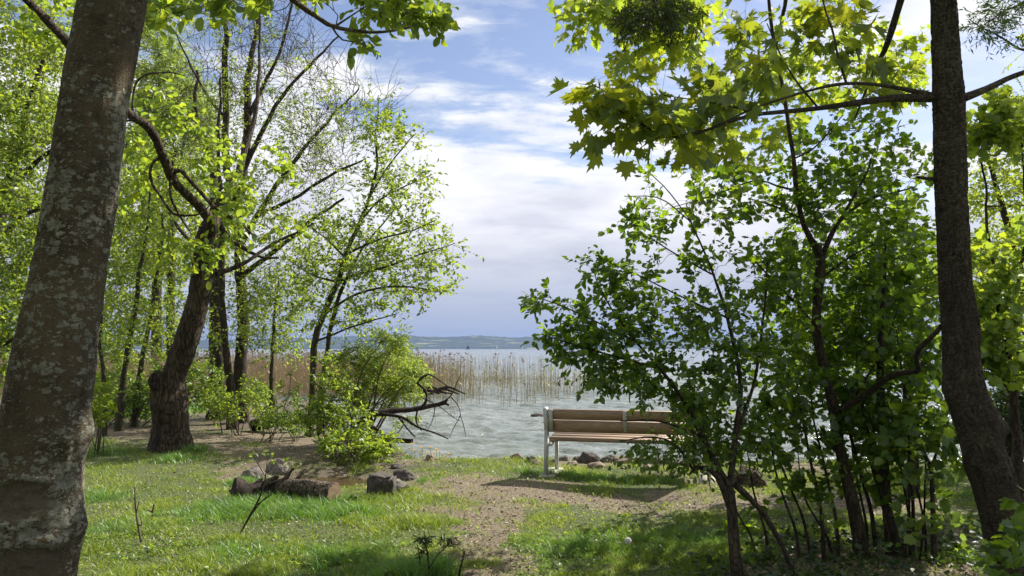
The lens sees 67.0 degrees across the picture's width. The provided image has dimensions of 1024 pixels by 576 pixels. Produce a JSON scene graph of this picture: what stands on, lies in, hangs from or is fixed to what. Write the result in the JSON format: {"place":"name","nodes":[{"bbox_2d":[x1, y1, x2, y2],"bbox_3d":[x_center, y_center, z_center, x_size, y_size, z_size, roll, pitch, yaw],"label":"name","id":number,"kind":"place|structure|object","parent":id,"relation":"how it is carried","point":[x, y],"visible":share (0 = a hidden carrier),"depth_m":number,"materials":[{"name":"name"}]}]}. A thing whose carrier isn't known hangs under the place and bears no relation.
{"place":"outdoors","nodes":[
{"label":"outdoors","id":0,"kind":"place"},
{"bbox_2d":[0,400,988,575],"bbox_3d":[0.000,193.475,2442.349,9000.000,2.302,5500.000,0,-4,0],"label":"ground","id":1,"kind":"structure","parent":0,"point":[197,426],"depth_m":8.29,"materials":[{"name":"green plant"}]},
{"bbox_2d":[0,0,132,400],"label":"broad tree","id":2,"kind":"object","parent":1,"relation":"on","point":[12,206],"visible":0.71,"depth_m":9.68,"materials":[{"name":"green plant"}]},
{"bbox_2d":[0,22,209,382],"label":"broad tree","id":3,"kind":"object","parent":1,"relation":"on","point":[120,217],"visible":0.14,"depth_m":19.34,"materials":[{"name":"green plant"}]},
{"bbox_2d":[92,381,122,453],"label":"undergrowth shrub","id":4,"kind":"object","parent":1,"relation":"on","point":[102,403],"visible":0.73,"depth_m":11.40,"materials":[{"name":"green plant"}]},
{"bbox_2d":[98,219,144,436],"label":"tree","id":5,"kind":"object","parent":1,"relation":"on","point":[106,334],"visible":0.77,"depth_m":13.88,"materials":[{"name":"green plant"}]},
{"bbox_2d":[134,487,142,542],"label":"dead stem","id":6,"kind":"object","parent":1,"relation":"on","point":[137,521],"visible":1,"depth_m":6.41,"materials":[{"name":"brown plant"}]},
{"bbox_2d":[95,165,185,430],"bbox_3d":[-7.295,0.264,15.032,1.679,5.133,2.928,3,-5,-33],"label":"tree","id":7,"kind":"object","parent":1,"relation":"on","point":[133,321],"visible":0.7,"depth_m":14.87,"materials":[{"name":"green plant"}]},
{"bbox_2d":[0,0,318,452],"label":"crooked tree","id":8,"kind":"object","parent":1,"relation":"on","point":[169,410],"visible":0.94,"depth_m":11.68,"materials":[{"name":"green plant"}]},
{"bbox_2d":[126,181,196,426],"bbox_3d":[-7.249,0.307,16.095,1.427,5.269,2.060,3,-5,-33],"label":"tree","id":9,"kind":"object","parent":1,"relation":"on","point":[135,417],"visible":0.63,"depth_m":15.97,"materials":[{"name":"green plant"}]},
{"bbox_2d":[145,150,203,365],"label":"tree","id":10,"kind":"object","parent":1,"relation":"on","point":[174,292],"visible":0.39,"depth_m":18.95,"materials":[{"name":"green plant"}]},
{"bbox_2d":[111,19,253,369],"bbox_3d":[-15.091,-3.426,34.209,7.832,19.900,7.190,0,-4,0],"label":"willow tree","id":11,"kind":"object","parent":1,"relation":"on","point":[162,59],"visible":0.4,"depth_m":33.52,"materials":[{"name":"green plant"}]},
{"bbox_2d":[93,346,281,427],"bbox_3d":[-7.237,2.146,17.211,4.036,1.720,3.730,2,-5,-22],"label":"undergrowth shrub","id":12,"kind":"object","parent":1,"relation":"on","point":[144,393],"visible":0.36,"depth_m":16.20,"materials":[{"name":"green plant"}]},
{"bbox_2d":[131,31,268,429],"bbox_3d":[-6.907,-1.551,16.811,3.000,9.120,5.300,2,-5,-20],"label":"tall tree","id":13,"kind":"object","parent":1,"relation":"on","point":[218,335],"visible":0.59,"depth_m":16.39,"materials":[{"name":"green plant"}]},
{"bbox_2d":[0,0,460,575],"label":"lichen tree","id":14,"kind":"object","parent":1,"relation":"on","point":[46,426],"visible":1,"depth_m":2.93,"materials":[{"name":"grey plant"}]},
{"bbox_2d":[189,370,291,435],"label":"undergrowth shrub","id":15,"kind":"object","parent":1,"relation":"on","point":[227,409],"visible":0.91,"depth_m":14.47,"materials":[{"name":"green plant"}]},
{"bbox_2d":[240,466,266,478],"bbox_3d":[-3.330,2.406,10.005,0.343,0.200,0.268,0,-4,0],"label":"stone","id":16,"kind":"object","parent":1,"relation":"on","point":[255,471],"visible":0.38,"depth_m":9.94,"materials":[{"name":"grey stone"}]},
{"bbox_2d":[239,449,289,534],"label":"seedling","id":17,"kind":"object","parent":1,"relation":"on","point":[257,504],"visible":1,"depth_m":6.70,"materials":[{"name":"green plant"}]},
{"bbox_2d":[228,467,303,498],"bbox_3d":[-2.661,2.113,8.378,0.777,0.358,0.307,1,-5,-18],"label":"rotten log","id":18,"kind":"object","parent":1,"relation":"on","point":[241,485],"visible":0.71,"depth_m":8.29,"materials":[{"name":"brown wood"}]},
{"bbox_2d":[214,260,325,412],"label":"sapling","id":19,"kind":"object","parent":1,"relation":"on","point":[274,345],"visible":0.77,"depth_m":15.84,"materials":[{"name":"green plant"}]},
{"bbox_2d":[267,458,289,474],"bbox_3d":[-3.108,2.398,10.334,0.355,0.243,0.258,0,-4,0],"label":"stone","id":20,"kind":"object","parent":1,"relation":"on","point":[279,467],"visible":0.58,"depth_m":10.26,"materials":[{"name":"grey stone"}]},
{"bbox_2d":[249,414,314,430],"bbox_3d":[-4.442,2.600,14.959,1.242,0.348,0.465,1,-5,-7],"label":"driftwood log","id":21,"kind":"object","parent":1,"relation":"on","point":[253,427],"visible":0.11,"depth_m":14.86,"materials":[{"name":"brown wood"}]},
{"bbox_2d":[249,367,314,443],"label":"undergrowth shrub","id":22,"kind":"object","parent":1,"relation":"on","point":[279,420],"visible":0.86,"depth_m":13.38,"materials":[{"name":"green plant"}]},
{"bbox_2d":[163,0,418,422],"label":"tall tree","id":23,"kind":"object","parent":1,"relation":"on","point":[240,367],"visible":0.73,"depth_m":16.96,"materials":[{"name":"green plant"}]},
{"bbox_2d":[275,479,341,500],"bbox_3d":[-2.180,2.133,8.203,0.797,0.218,0.214,-3,-5,29],"label":"sawn log","id":24,"kind":"object","parent":1,"relation":"on","point":[310,487],"visible":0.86,"depth_m":8.09,"materials":[{"name":"brown wood"}]},
{"bbox_2d":[289,477,366,487],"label":"puddle water","id":25,"kind":"structure","parent":1,"relation":"on","point":[344,481],"depth_m":9.96,"materials":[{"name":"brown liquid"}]},
{"bbox_2d":[288,350,403,460],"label":"waterside shrub","id":26,"kind":"object","parent":1,"relation":"on","point":[323,413],"visible":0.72,"depth_m":11.68,"materials":[{"name":"green plant"}]},
{"bbox_2d":[315,423,396,468],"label":"waterside shrub","id":27,"kind":"object","parent":1,"relation":"on","point":[373,448],"visible":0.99,"depth_m":10.82,"materials":[{"name":"green plant"}]},
{"bbox_2d":[250,72,484,436],"bbox_3d":[-2.719,-0.571,14.509,4.473,6.811,2.829,0,-4,0],"label":"leaning tree","id":28,"kind":"object","parent":1,"relation":"on","point":[347,264],"visible":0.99,"depth_m":14.31,"materials":[{"name":"green plant"}]},
{"bbox_2d":[321,319,435,443],"bbox_3d":[-2.259,1.608,13.117,2.048,2.144,1.803,0,-4,0],"label":"waterside shrub","id":29,"kind":"object","parent":1,"relation":"on","point":[397,352],"visible":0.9,"depth_m":12.89,"materials":[{"name":"green plant"}]},
{"bbox_2d":[366,471,396,496],"bbox_3d":[-1.423,2.159,8.389,0.316,0.307,0.280,0,-4,0],"label":"stone block","id":30,"kind":"object","parent":1,"relation":"on","point":[385,482],"depth_m":8.28,"materials":[{"name":"grey stone"}]},
{"bbox_2d":[391,463,406,468],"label":"stone","id":31,"kind":"object","parent":1,"relation":"on","point":[396,466],"visible":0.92,"depth_m":10.53,"materials":[{"name":"grey stone"}]},
{"bbox_2d":[395,479,409,492],"bbox_3d":[-1.348,2.225,8.682,0.395,0.178,0.264,0,-4,0],"label":"stone","id":32,"kind":"object","parent":1,"relation":"on","point":[399,483],"visible":0.27,"depth_m":8.63,"materials":[{"name":"grey stone"}]},
{"bbox_2d":[393,469,415,481],"bbox_3d":[-1.359,2.361,9.708,0.252,0.187,0.280,3,-5,-34],"label":"stone","id":33,"kind":"object","parent":1,"relation":"on","point":[404,474],"visible":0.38,"depth_m":9.65,"materials":[{"name":"grey stone"}]},
{"bbox_2d":[357,370,465,447],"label":"fallen branch","id":34,"kind":"object","parent":1,"relation":"on","point":[391,412],"visible":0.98,"depth_m":11.97,"materials":[{"name":"brown wood"}]},
{"bbox_2d":[425,453,435,459],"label":"stone","id":35,"kind":"object","parent":1,"relation":"on","point":[431,456],"visible":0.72,"depth_m":11.09,"materials":[{"name":"grey stone"}]},
{"bbox_2d":[413,532,460,575],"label":"wilted plant","id":36,"kind":"object","parent":1,"relation":"on","point":[426,541],"visible":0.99,"depth_m":5.46,"materials":[{"name":"green plant"}]},
{"bbox_2d":[458,551,464,575],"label":"cut stick","id":37,"kind":"object","parent":1,"relation":"on","point":[459,572],"visible":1,"depth_m":5.34,"materials":[{"name":"brown wood"}]},
{"bbox_2d":[510,453,522,459],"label":"stone","id":38,"kind":"object","parent":1,"relation":"on","point":[515,455],"visible":0.59,"depth_m":11.18,"materials":[{"name":"grey stone"}]},
{"bbox_2d":[80,448,976,575],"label":"weeds","id":39,"kind":"object","parent":1,"relation":"on","point":[403,543],"visible":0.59,"depth_m":6.30,"materials":[{"name":"green plant"}]},
{"bbox_2d":[526,456,535,461],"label":"stone","id":40,"kind":"object","parent":1,"relation":"on","point":[530,459],"visible":0.59,"depth_m":10.97,"materials":[{"name":"grey stone"}]},
{"bbox_2d":[532,459,540,464],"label":"stone","id":41,"kind":"object","parent":1,"relation":"on","point":[537,461],"visible":0.52,"depth_m":10.71,"materials":[{"name":"grey stone"}]},
{"bbox_2d":[87,446,987,575],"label":"pebbles","id":42,"kind":"object","parent":1,"relation":"on","point":[580,507],"visible":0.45,"depth_m":7.39,"materials":[{"name":"beige stone"}]},
{"bbox_2d":[559,455,571,460],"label":"stone","id":43,"kind":"object","parent":1,"relation":"on","point":[565,458],"visible":0.52,"depth_m":11.11,"materials":[{"name":"grey stone"}]},
{"bbox_2d":[567,461,577,465],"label":"stone","id":44,"kind":"object","parent":1,"relation":"on","point":[572,462],"visible":0.62,"depth_m":10.70,"materials":[{"name":"grey stone"}]},
{"bbox_2d":[577,452,600,463],"bbox_3d":[1.098,2.433,11.024,0.272,0.201,0.276,-4,-6,42],"label":"stone","id":45,"kind":"object","parent":1,"relation":"on","point":[588,458],"visible":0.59,"depth_m":10.95,"materials":[{"name":"grey stone"}]},
{"bbox_2d":[587,462,605,468],"bbox_3d":[1.164,2.423,10.572,0.283,0.100,0.212,0,-4,0],"label":"stone","id":46,"kind":"object","parent":1,"relation":"on","point":[596,465],"visible":0.69,"depth_m":10.50,"materials":[{"name":"grey stone"}]},
{"bbox_2d":[600,455,613,461],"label":"stone","id":47,"kind":"object","parent":1,"relation":"on","point":[608,458],"visible":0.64,"depth_m":11.03,"materials":[{"name":"grey stone"}]},
{"bbox_2d":[614,456,633,463],"bbox_3d":[1.597,2.442,10.972,0.318,0.129,0.261,0,-4,0],"label":"stone","id":48,"kind":"object","parent":1,"relation":"on","point":[623,459],"visible":0.38,"depth_m":10.90,"materials":[{"name":"grey stone"}]},
{"bbox_2d":[539,407,715,483],"bbox_3d":[1.447,1.954,9.730,2.140,0.909,0.740,-1,-5,14],"label":"park bench","id":49,"kind":"object","parent":1,"relation":"on","point":[572,425],"visible":0.62,"depth_m":9.65,"materials":[{"name":"brown wood"}]},
{"bbox_2d":[625,537,632,566],"bbox_3d":[0.844,1.923,5.612,0.055,0.226,0.054,3,-5,-36],"label":"dandelion clock","id":50,"kind":"object","parent":1,"relation":"on","point":[628,540],"visible":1,"depth_m":5.61,"materials":[{"name":"white plant"}]},
{"bbox_2d":[517,171,824,575],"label":"dark shrub","id":51,"kind":"object","parent":1,"relation":"on","point":[699,408],"visible":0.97,"depth_m":5.44,"materials":[{"name":"green plant"}]},
{"bbox_2d":[671,424,711,488],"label":"flowering bush","id":52,"kind":"object","parent":1,"relation":"on","point":[686,449],"visible":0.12,"depth_m":8.79,"materials":[{"name":"green plant"}]},
{"bbox_2d":[683,424,765,552],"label":"thicket stem","id":53,"kind":"object","parent":1,"relation":"on","point":[722,532],"visible":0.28,"depth_m":6.01,"materials":[{"name":"green plant"}]},
{"bbox_2d":[734,464,767,487],"bbox_3d":[2.756,2.203,8.927,0.368,0.313,0.306,3,-5,-31],"label":"stone","id":54,"kind":"object","parent":1,"relation":"on","point":[740,478],"visible":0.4,"depth_m":8.86,"materials":[{"name":"grey stone"}]},
{"bbox_2d":[713,430,791,547],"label":"thicket stem","id":55,"kind":"object","parent":1,"relation":"on","point":[779,484],"visible":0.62,"depth_m":5.98,"materials":[{"name":"green plant"}]},
{"bbox_2d":[598,0,941,558],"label":"field maple","id":56,"kind":"object","parent":1,"relation":"on","point":[814,258],"visible":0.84,"depth_m":6.03,"materials":[{"name":"green plant"}]},
{"bbox_2d":[732,362,816,553],"bbox_3d":[2.060,1.356,6.251,0.595,1.539,0.850,-1,-5,9],"label":"thicket stem","id":57,"kind":"object","parent":1,"relation":"on","point":[811,477],"visible":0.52,"depth_m":5.99,"materials":[{"name":"green plant"}]},
{"bbox_2d":[729,401,822,558],"bbox_3d":[2.052,1.477,6.014,0.960,1.253,0.568,3,-6,-37],"label":"thicket stem","id":58,"kind":"object","parent":1,"relation":"on","point":[781,500],"visible":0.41,"depth_m":6.03,"materials":[{"name":"green plant"}]},
{"bbox_2d":[545,0,1023,575],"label":"maple tree","id":59,"kind":"object","parent":1,"relation":"on","point":[979,422],"visible":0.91,"depth_m":4.82,"materials":[{"name":"green plant"}]},
{"bbox_2d":[603,0,708,55],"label":"mistletoe","id":60,"kind":"object","parent":59,"relation":"attached to","point":[668,14],"visible":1,"depth_m":7.74,"materials":[{"name":"green plant"}]},
{"bbox_2d":[759,340,835,559],"bbox_3d":[2.324,1.258,6.174,0.600,1.712,0.869,0,-4,0],"label":"thicket stem","id":61,"kind":"object","parent":1,"relation":"on","point":[821,487],"visible":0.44,"depth_m":5.88,"materials":[{"name":"green plant"}]},
{"bbox_2d":[773,438,845,554],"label":"thicket stem","id":62,"kind":"object","parent":1,"relation":"on","point":[820,496],"visible":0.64,"depth_m":5.92,"materials":[{"name":"green plant"}]},
{"bbox_2d":[786,367,846,556],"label":"thicket stem","id":63,"kind":"object","parent":1,"relation":"on","point":[830,496],"visible":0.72,"depth_m":5.87,"materials":[{"name":"green plant"}]},
{"bbox_2d":[687,514,985,575],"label":"ground ivy","id":64,"kind":"object","parent":1,"relation":"on","point":[951,534],"visible":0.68,"depth_m":5.70,"materials":[{"name":"green plant"}]},
{"bbox_2d":[802,355,882,552],"bbox_3d":[2.622,1.303,6.256,0.603,1.625,0.681,0,-4,0],"label":"thicket stem","id":65,"kind":"object","parent":1,"relation":"on","point":[872,488],"visible":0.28,"depth_m":6.04,"materials":[{"name":"green plant"}]},
{"bbox_2d":[745,182,940,497],"bbox_3d":[3.793,0.536,8.677,2.681,3.671,2.041,0,-4,0],"label":"field maple","id":66,"kind":"object","parent":1,"relation":"on","point":[853,227],"visible":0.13,"depth_m":8.35,"materials":[{"name":"green plant"}]},
{"bbox_2d":[819,341,882,550],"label":"thicket stem","id":67,"kind":"object","parent":1,"relation":"on","point":[878,477],"visible":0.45,"depth_m":6.06,"materials":[{"name":"brown plant"}]},
{"bbox_2d":[841,401,881,507],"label":"thicket stem","id":68,"kind":"object","parent":1,"relation":"on","point":[865,460],"visible":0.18,"depth_m":6.21,"materials":[{"name":"green plant"}]},
{"bbox_2d":[837,342,902,556],"bbox_3d":[2.817,1.269,6.177,0.544,1.678,0.819,0,-4,0],"label":"thicket stem","id":69,"kind":"object","parent":1,"relation":"on","point":[884,501],"visible":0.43,"depth_m":5.92,"materials":[{"name":"green plant"}]},
{"bbox_2d":[838,386,902,542],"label":"thicket stem","id":70,"kind":"object","parent":1,"relation":"on","point":[875,497],"visible":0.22,"depth_m":6.06,"materials":[{"name":"brown plant"}]},
{"bbox_2d":[823,223,950,557],"bbox_3d":[3.102,0.785,6.395,0.961,2.769,1.697,-2,-5,24],"label":"sapling","id":71,"kind":"object","parent":1,"relation":"on","point":[902,280],"visible":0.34,"depth_m":6.05,"materials":[{"name":"green plant"}]},
{"bbox_2d":[862,379,921,556],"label":"thicket stem","id":72,"kind":"object","parent":1,"relation":"on","point":[901,472],"visible":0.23,"depth_m":5.90,"materials":[{"name":"green plant"}]},
{"bbox_2d":[871,312,931,554],"bbox_3d":[3.112,1.161,6.202,0.498,1.918,0.866,-3,-5,31],"label":"thicket stem","id":73,"kind":"object","parent":1,"relation":"on","point":[916,341],"visible":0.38,"depth_m":6.02,"materials":[{"name":"green plant"}]},
{"bbox_2d":[872,339,933,558],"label":"thicket stem","id":74,"kind":"object","parent":1,"relation":"on","point":[896,506],"visible":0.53,"depth_m":5.84,"materials":[{"name":"green plant"}]},
{"bbox_2d":[797,32,1023,379],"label":"broad tree","id":75,"kind":"object","parent":1,"relation":"on","point":[996,181],"visible":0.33,"depth_m":11.67,"materials":[{"name":"green plant"}]},
{"bbox_2d":[847,389,981,560],"bbox_3d":[3.199,1.429,5.762,1.254,1.346,0.872,3,-5,-31],"label":"sapling","id":76,"kind":"object","parent":1,"relation":"on","point":[945,437],"visible":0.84,"depth_m":5.64,"materials":[{"name":"green plant"}]},
{"bbox_2d":[886,391,952,558],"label":"thicket stem","id":77,"kind":"object","parent":1,"relation":"on","point":[908,469],"visible":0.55,"depth_m":5.80,"materials":[{"name":"green plant"}]},
{"bbox_2d":[897,372,949,559],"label":"thicket stem","id":78,"kind":"object","parent":1,"relation":"on","point":[914,380],"visible":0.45,"depth_m":5.84,"materials":[{"name":"green plant"}]},
{"bbox_2d":[889,84,1023,501],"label":"hazel","id":79,"kind":"object","parent":1,"relation":"on","point":[1002,351],"visible":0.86,"depth_m":7.77,"materials":[{"name":"green plant"}]},
{"bbox_2d":[959,0,1023,59],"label":"ash tree","id":80,"kind":"object","parent":1,"relation":"on","point":[1000,13],"visible":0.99,"depth_m":7.42,"materials":[{"name":"green plant"}]},
{"bbox_2d":[970,485,1023,575],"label":"corner plant","id":81,"kind":"object","parent":1,"relation":"on","point":[996,550],"visible":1,"depth_m":3.67,"materials":[{"name":"green plant"}]},
{"bbox_2d":[988,385,1023,461],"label":"dark thicket","id":82,"kind":"object","parent":1,"relation":"on","point":[1000,397],"visible":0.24,"depth_m":8.71,"materials":[{"name":"green plant"}]},
{"bbox_2d":[0,349,1023,463],"bbox_3d":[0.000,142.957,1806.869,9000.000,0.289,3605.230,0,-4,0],"label":"lake water","id":83,"kind":"structure","parent":0,"point":[494,427],"depth_m":22.45,"materials":[{"name":"grey liquid"}]},
{"bbox_2d":[0,351,475,398],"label":"reeds","id":84,"kind":"object","parent":83,"relation":"in","point":[299,374],"visible":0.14,"depth_m":30.18,"materials":[{"name":"beige plant"}]},
{"bbox_2d":[1,348,471,376],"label":"reed plumes","id":85,"kind":"object","parent":84,"relation":"attached to","point":[295,359],"visible":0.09,"depth_m":31.84,"materials":[{"name":"beige plant"}]},
{"bbox_2d":[375,437,412,442],"bbox_3d":[-1.885,2.360,11.996,0.771,0.087,0.090,-2,-5,23],"label":"floating log","id":86,"kind":"object","parent":83,"relation":"on","point":[405,440],"visible":0.36,"depth_m":11.87,"materials":[{"name":"brown wood"}]},
{"bbox_2d":[389,386,465,401],"bbox_3d":[-2.597,3.173,23.644,2.172,0.843,1.392,-1,-5,15],"label":"brush pile","id":87,"kind":"object","parent":83,"relation":"on","point":[438,390],"visible":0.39,"depth_m":23.80,"materials":[{"name":"brown wood"}]},
{"bbox_2d":[399,353,629,406],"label":"reeds","id":88,"kind":"object","parent":83,"relation":"in","point":[528,379],"visible":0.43,"depth_m":29.58,"materials":[{"name":"beige plant"}]},
{"bbox_2d":[426,352,574,388],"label":"reed plumes","id":89,"kind":"object","parent":88,"relation":"attached to","point":[489,367],"visible":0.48,"depth_m":30.39,"materials":[{"name":"beige plant"}]},
{"bbox_2d":[530,413,542,416],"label":"stone","id":90,"kind":"object","parent":83,"relation":"on","point":[537,415],"visible":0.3,"depth_m":20.11,"materials":[{"name":"grey stone"}]},
{"bbox_2d":[0,0,1023,339],"label":"sky","id":91,"kind":"structure","parent":0,"point":[515,190],"materials":[{"name":"blue"}]},
{"bbox_2d":[6,334,1023,348],"bbox_3d":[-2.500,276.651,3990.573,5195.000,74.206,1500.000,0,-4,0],"label":"hills","id":92,"kind":"structure","parent":0,"point":[475,342],"depth_m":3505.53,"materials":[{"name":"green plant"}]},
{"bbox_2d":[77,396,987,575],"bbox_3d":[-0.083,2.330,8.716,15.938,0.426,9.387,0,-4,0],"label":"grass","id":93,"kind":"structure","parent":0,"point":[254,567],"depth_m":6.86,"materials":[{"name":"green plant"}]}
]}

